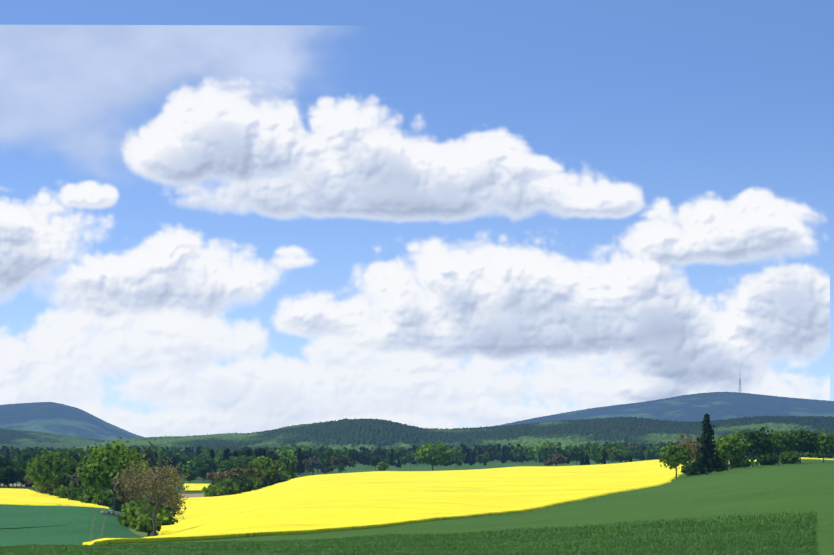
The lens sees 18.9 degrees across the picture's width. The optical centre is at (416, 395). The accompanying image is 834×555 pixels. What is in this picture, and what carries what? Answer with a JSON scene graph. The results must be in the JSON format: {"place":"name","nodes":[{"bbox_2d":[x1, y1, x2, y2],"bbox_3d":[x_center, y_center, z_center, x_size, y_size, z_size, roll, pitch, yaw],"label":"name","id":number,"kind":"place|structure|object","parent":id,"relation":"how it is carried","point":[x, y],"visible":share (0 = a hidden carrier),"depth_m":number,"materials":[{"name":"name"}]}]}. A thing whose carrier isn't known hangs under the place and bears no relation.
{"place":"outdoors","nodes":[
{"label":"outdoors","id":0,"kind":"place"},
{"bbox_2d":[0,428,108,449],"bbox_3d":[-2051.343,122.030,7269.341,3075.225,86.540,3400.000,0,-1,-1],"label":"hill","id":1,"kind":"structure","parent":0,"point":[19,439],"depth_m":6332.30,"materials":[{"name":"green plant"}]},
{"bbox_2d":[0,402,142,440],"bbox_3d":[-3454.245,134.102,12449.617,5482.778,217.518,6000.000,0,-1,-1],"label":"hill","id":2,"kind":"structure","parent":0,"point":[54,417],"depth_m":10838.83,"materials":[{"name":"blue"}]},
{"bbox_2d":[179,494,203,497],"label":"soil","id":3,"kind":"structure","parent":0,"point":[193,495],"depth_m":928.03,"materials":[{"name":"brown soil"}]},
{"bbox_2d":[201,485,228,496],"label":"bush","id":4,"kind":"object","parent":3,"relation":"on","point":[212,491],"visible":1,"depth_m":841.59,"materials":[{"name":"green plant"}]},
{"bbox_2d":[0,25,829,436],"bbox_3d":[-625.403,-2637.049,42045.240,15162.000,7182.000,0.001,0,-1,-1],"label":"cloud","id":5,"kind":"structure","parent":0,"point":[638,319],"depth_m":42037.23,"materials":[{"name":"white"}]},
{"bbox_2d":[0,457,833,554],"bbox_3d":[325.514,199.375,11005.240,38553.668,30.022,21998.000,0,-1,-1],"label":"ground","id":6,"kind":"structure","parent":0,"point":[806,485],"depth_m":364.69,"materials":[{"name":"green plant"}]},
{"bbox_2d":[23,474,34,490],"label":"tree","id":7,"kind":"object","parent":6,"relation":"on","point":[26,478],"visible":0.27,"depth_m":896.36,"materials":[{"name":"green plant"}]},
{"bbox_2d":[26,462,47,489],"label":"tree","id":8,"kind":"object","parent":6,"relation":"on","point":[36,485],"visible":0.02,"depth_m":826.12,"materials":[{"name":"green plant"}]},
{"bbox_2d":[35,484,60,495],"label":"bush","id":9,"kind":"object","parent":6,"relation":"on","point":[45,490],"visible":0.58,"depth_m":815.76,"materials":[{"name":"green plant"}]},
{"bbox_2d":[24,447,82,489],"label":"tree","id":10,"kind":"object","parent":6,"relation":"on","point":[46,465],"visible":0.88,"depth_m":792.78,"materials":[{"name":"green plant"}]},
{"bbox_2d":[0,488,108,508],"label":"rapeseed field","id":11,"kind":"structure","parent":6,"relation":"on","point":[10,496],"depth_m":711.85,"materials":[{"name":"yellow plant"}]},
{"bbox_2d":[51,459,80,488],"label":"tree","id":12,"kind":"object","parent":6,"relation":"on","point":[62,478],"visible":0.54,"depth_m":785.89,"materials":[{"name":"green plant"}]},
{"bbox_2d":[50,483,81,499],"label":"bush","id":13,"kind":"object","parent":6,"relation":"on","point":[62,492],"visible":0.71,"depth_m":755.53,"materials":[{"name":"green plant"}]},
{"bbox_2d":[3,525,147,536],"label":"grass strip","id":14,"kind":"object","parent":6,"relation":"on","point":[139,533],"visible":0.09,"depth_m":441.49,"materials":[{"name":"green plant"}]},
{"bbox_2d":[69,475,84,488],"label":"tree","id":15,"kind":"object","parent":6,"relation":"on","point":[75,479],"visible":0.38,"depth_m":762.25,"materials":[{"name":"plant"}]},
{"bbox_2d":[69,463,88,489],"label":"tree","id":16,"kind":"object","parent":6,"relation":"on","point":[79,471],"depth_m":766.65,"materials":[{"name":"green plant"}]},
{"bbox_2d":[67,487,91,502],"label":"bush","id":17,"kind":"object","parent":6,"relation":"on","point":[76,495],"visible":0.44,"depth_m":726.52,"materials":[{"name":"green plant"}]},
{"bbox_2d":[79,488,101,503],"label":"bush","id":18,"kind":"object","parent":6,"relation":"on","point":[90,497],"visible":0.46,"depth_m":687.07,"materials":[{"name":"green plant"}]},
{"bbox_2d":[89,515,96,541],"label":"wheel track","id":19,"kind":"structure","parent":6,"relation":"on","point":[90,537],"depth_m":396.85,"materials":[{"name":"green plant"}]},
{"bbox_2d":[82,479,108,490],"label":"tree","id":20,"kind":"object","parent":6,"relation":"on","point":[90,486],"visible":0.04,"depth_m":735.77,"materials":[{"name":"green plant"}]},
{"bbox_2d":[100,516,106,538],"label":"wheel track","id":21,"kind":"structure","parent":6,"relation":"on","point":[101,534],"depth_m":409.61,"materials":[{"name":"green plant"}]},
{"bbox_2d":[92,489,116,507],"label":"bush","id":22,"kind":"object","parent":6,"relation":"on","point":[102,498],"visible":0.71,"depth_m":657.10,"materials":[{"name":"green plant"}]},
{"bbox_2d":[67,435,157,510],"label":"tree","id":23,"kind":"object","parent":6,"relation":"on","point":[102,467],"visible":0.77,"depth_m":595.53,"materials":[{"name":"green plant"}]},
{"bbox_2d":[108,497,120,508],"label":"bush","id":24,"kind":"object","parent":6,"relation":"on","point":[112,502],"visible":0.04,"depth_m":637.42,"materials":[{"name":"green plant"}]},
{"bbox_2d":[111,469,152,502],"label":"tree","id":25,"kind":"object","parent":6,"relation":"on","point":[119,490],"visible":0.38,"depth_m":567.73,"materials":[{"name":"plant"}]},
{"bbox_2d":[116,497,149,511],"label":"bush","id":26,"kind":"object","parent":6,"relation":"on","point":[119,504],"visible":0.1,"depth_m":597.73,"materials":[{"name":"green plant"}]},
{"bbox_2d":[120,497,150,511],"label":"bush","id":27,"kind":"object","parent":6,"relation":"on","point":[131,504],"visible":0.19,"depth_m":557.32,"materials":[{"name":"green plant"}]},
{"bbox_2d":[117,504,168,528],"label":"bush","id":28,"kind":"object","parent":6,"relation":"on","point":[129,514],"visible":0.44,"depth_m":467.41,"materials":[{"name":"green plant"}]},
{"bbox_2d":[130,506,162,534],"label":"bush","id":29,"kind":"object","parent":6,"relation":"on","point":[140,524],"visible":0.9,"depth_m":452.33,"materials":[{"name":"green plant"}]},
{"bbox_2d":[117,457,192,535],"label":"tree","id":30,"kind":"object","parent":6,"relation":"on","point":[154,481],"visible":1,"depth_m":447.98,"materials":[{"name":"brown plant"}]},
{"bbox_2d":[158,507,177,525],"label":"bush","id":31,"kind":"object","parent":6,"relation":"on","point":[171,519],"visible":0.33,"depth_m":517.68,"materials":[{"name":"green plant"}]},
{"bbox_2d":[149,496,186,513],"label":"bush","id":32,"kind":"object","parent":6,"relation":"on","point":[168,508],"visible":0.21,"depth_m":597.74,"materials":[{"name":"green plant"}]},
{"bbox_2d":[156,489,183,504],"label":"bush","id":33,"kind":"object","parent":6,"relation":"on","point":[167,495],"visible":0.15,"depth_m":696.98,"materials":[{"name":"green plant"}]},
{"bbox_2d":[182,483,208,491],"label":"rapeseed field","id":34,"kind":"structure","parent":6,"relation":"on","point":[195,487],"depth_m":1161.48,"materials":[{"name":"yellow plant"}]},
{"bbox_2d":[206,471,231,484],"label":"tree","id":35,"kind":"object","parent":6,"relation":"on","point":[217,476],"visible":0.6,"depth_m":866.15,"materials":[{"name":"plant"}]},
{"bbox_2d":[209,478,241,494],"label":"bush","id":36,"kind":"object","parent":6,"relation":"on","point":[232,488],"visible":0.46,"depth_m":846.55,"materials":[{"name":"green plant"}]},
{"bbox_2d":[223,467,244,478],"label":"tree","id":37,"kind":"object","parent":6,"relation":"on","point":[236,473],"visible":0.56,"depth_m":898.70,"materials":[{"name":"brown plant"}]},
{"bbox_2d":[230,476,257,492],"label":"bush","id":38,"kind":"object","parent":6,"relation":"on","point":[246,485],"visible":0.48,"depth_m":877.13,"materials":[{"name":"green plant"}]},
{"bbox_2d":[233,462,265,480],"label":"tree","id":39,"kind":"object","parent":6,"relation":"on","point":[251,471],"visible":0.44,"depth_m":926.05,"materials":[{"name":"green plant"}]},
{"bbox_2d":[244,477,264,489],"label":"bush","id":40,"kind":"object","parent":6,"relation":"on","point":[258,483],"visible":0.33,"depth_m":906.25,"materials":[{"name":"green plant"}]},
{"bbox_2d":[248,456,280,479],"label":"tree","id":41,"kind":"object","parent":6,"relation":"on","point":[266,465],"visible":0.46,"depth_m":955.87,"materials":[{"name":"green plant"}]},
{"bbox_2d":[261,474,278,487],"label":"bush","id":42,"kind":"object","parent":6,"relation":"on","point":[268,481],"visible":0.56,"depth_m":956.04,"materials":[{"name":"green plant"}]},
{"bbox_2d":[273,462,282,478],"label":"tree","id":43,"kind":"object","parent":6,"relation":"on","point":[278,473],"visible":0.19,"depth_m":1007.39,"materials":[{"name":"green plant"}]},
{"bbox_2d":[274,471,290,483],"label":"bush","id":44,"kind":"object","parent":6,"relation":"on","point":[285,477],"visible":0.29,"depth_m":1016.92,"materials":[{"name":"green plant"}]},
{"bbox_2d":[278,465,290,473],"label":"tree","id":45,"kind":"object","parent":6,"relation":"on","point":[282,468],"visible":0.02,"depth_m":1058.37,"materials":[{"name":"green plant"}]},
{"bbox_2d":[274,455,298,475],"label":"tree","id":46,"kind":"object","parent":6,"relation":"on","point":[289,464],"visible":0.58,"depth_m":1077.23,"materials":[{"name":"green plant"}]},
{"bbox_2d":[302,456,325,474],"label":"tree","id":47,"kind":"object","parent":6,"relation":"on","point":[310,464],"visible":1,"depth_m":1698.00,"materials":[{"name":"plant"}]},
{"bbox_2d":[330,454,356,472],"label":"tree","id":48,"kind":"object","parent":6,"relation":"on","point":[337,461],"visible":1,"depth_m":1747.45,"materials":[{"name":"green plant"}]},
{"bbox_2d":[376,462,389,470],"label":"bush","id":49,"kind":"object","parent":6,"relation":"on","point":[382,466],"visible":1,"depth_m":1896.58,"materials":[{"name":"green plant"}]},
{"bbox_2d":[0,509,820,554],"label":"wheat blades","id":50,"kind":"object","parent":6,"relation":"on","point":[794,536],"visible":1,"depth_m":106.06,"materials":[{"name":"green plant"}]},
{"bbox_2d":[0,438,833,488],"bbox_3d":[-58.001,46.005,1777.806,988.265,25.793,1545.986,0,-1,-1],"label":"woodland","id":51,"kind":"object","parent":6,"relation":"on","point":[13,463],"visible":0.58,"depth_m":1777.87,"materials":[{"name":"green plant"}]},
{"bbox_2d":[415,441,455,470],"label":"tree","id":52,"kind":"object","parent":6,"relation":"on","point":[435,453],"visible":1,"depth_m":1594.31,"materials":[{"name":"green plant"}]},
{"bbox_2d":[83,457,833,544],"bbox_3d":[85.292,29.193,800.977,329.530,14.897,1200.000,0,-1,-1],"label":"rapeseed field","id":53,"kind":"structure","parent":6,"relation":"on","point":[333,502],"depth_m":546.78,"materials":[{"name":"yellow plant"}]},
{"bbox_2d":[180,448,815,459],"bbox_3d":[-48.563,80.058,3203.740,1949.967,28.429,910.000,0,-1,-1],"label":"forest belt","id":54,"kind":"object","parent":6,"relation":"on","point":[313,449],"depth_m":3344.97,"materials":[{"name":"green plant"}]},
{"bbox_2d":[620,449,635,462],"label":"tree","id":55,"kind":"object","parent":6,"relation":"on","point":[628,453],"visible":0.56,"depth_m":1799.08,"materials":[{"name":"green plant"}]},
{"bbox_2d":[656,442,692,477],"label":"tree","id":56,"kind":"object","parent":6,"relation":"on","point":[675,456],"visible":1,"depth_m":698.55,"materials":[{"name":"green plant"}]},
{"bbox_2d":[670,432,701,462],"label":"tree","id":57,"kind":"object","parent":6,"relation":"on","point":[690,444],"visible":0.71,"depth_m":767.72,"materials":[{"name":"plant"}]},
{"bbox_2d":[681,457,704,475],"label":"bush","id":58,"kind":"object","parent":6,"relation":"on","point":[689,469],"visible":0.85,"depth_m":714.00,"materials":[{"name":"green plant"}]},
{"bbox_2d":[692,413,727,474],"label":"tree","id":59,"kind":"object","parent":6,"relation":"on","point":[706,460],"visible":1,"depth_m":700.13,"materials":[{"name":"green plant"}]},
{"bbox_2d":[712,458,729,471],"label":"bush","id":60,"kind":"object","parent":6,"relation":"on","point":[726,465],"visible":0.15,"depth_m":734.46,"materials":[{"name":"green plant"}]},
{"bbox_2d":[712,428,750,468],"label":"tree","id":61,"kind":"object","parent":6,"relation":"on","point":[731,447],"visible":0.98,"depth_m":758.62,"materials":[{"name":"green plant"}]},
{"bbox_2d":[728,455,753,467],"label":"bush","id":62,"kind":"object","parent":6,"relation":"on","point":[746,463],"visible":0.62,"depth_m":788.86,"materials":[{"name":"green plant"}]},
{"bbox_2d":[739,426,779,465],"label":"tree","id":63,"kind":"object","parent":6,"relation":"on","point":[760,442],"visible":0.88,"depth_m":798.72,"materials":[{"name":"green plant"}]},
{"bbox_2d":[751,451,779,464],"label":"bush","id":64,"kind":"object","parent":6,"relation":"on","point":[763,460],"visible":0.81,"depth_m":819.83,"materials":[{"name":"green plant"}]},
{"bbox_2d":[766,429,795,463],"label":"tree","id":65,"kind":"object","parent":6,"relation":"on","point":[785,440],"visible":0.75,"depth_m":828.71,"materials":[{"name":"green plant"}]},
{"bbox_2d":[779,451,801,463],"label":"bush","id":66,"kind":"object","parent":6,"relation":"on","point":[786,457],"visible":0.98,"depth_m":843.86,"materials":[{"name":"green plant"}]},
{"bbox_2d":[788,423,820,462],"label":"tree","id":67,"kind":"object","parent":6,"relation":"on","point":[806,441],"visible":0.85,"depth_m":848.19,"materials":[{"name":"green plant"}]},
{"bbox_2d":[811,428,833,461],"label":"tree","id":68,"kind":"object","parent":6,"relation":"on","point":[826,441],"visible":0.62,"depth_m":878.28,"materials":[{"name":"green plant"}]},
{"bbox_2d":[0,0,833,427],"label":"sky","id":69,"kind":"structure","parent":0,"point":[679,102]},
{"bbox_2d":[183,451,660,468],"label":"power line wires","id":70,"kind":"object","parent":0,"point":[452,459],"visible":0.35,"depth_m":1868.19,"materials":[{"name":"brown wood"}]},
{"bbox_2d":[67,415,833,450],"bbox_3d":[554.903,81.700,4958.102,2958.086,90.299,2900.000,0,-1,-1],"label":"hill","id":71,"kind":"structure","parent":0,"point":[356,434],"depth_m":4291.14,"materials":[{"name":"green plant"}]},
{"bbox_2d":[490,392,833,426],"bbox_3d":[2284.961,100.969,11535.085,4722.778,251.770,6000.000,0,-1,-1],"label":"hill","id":72,"kind":"structure","parent":0,"point":[697,407],"depth_m":10262.36,"materials":[{"name":"blue"}]}
]}

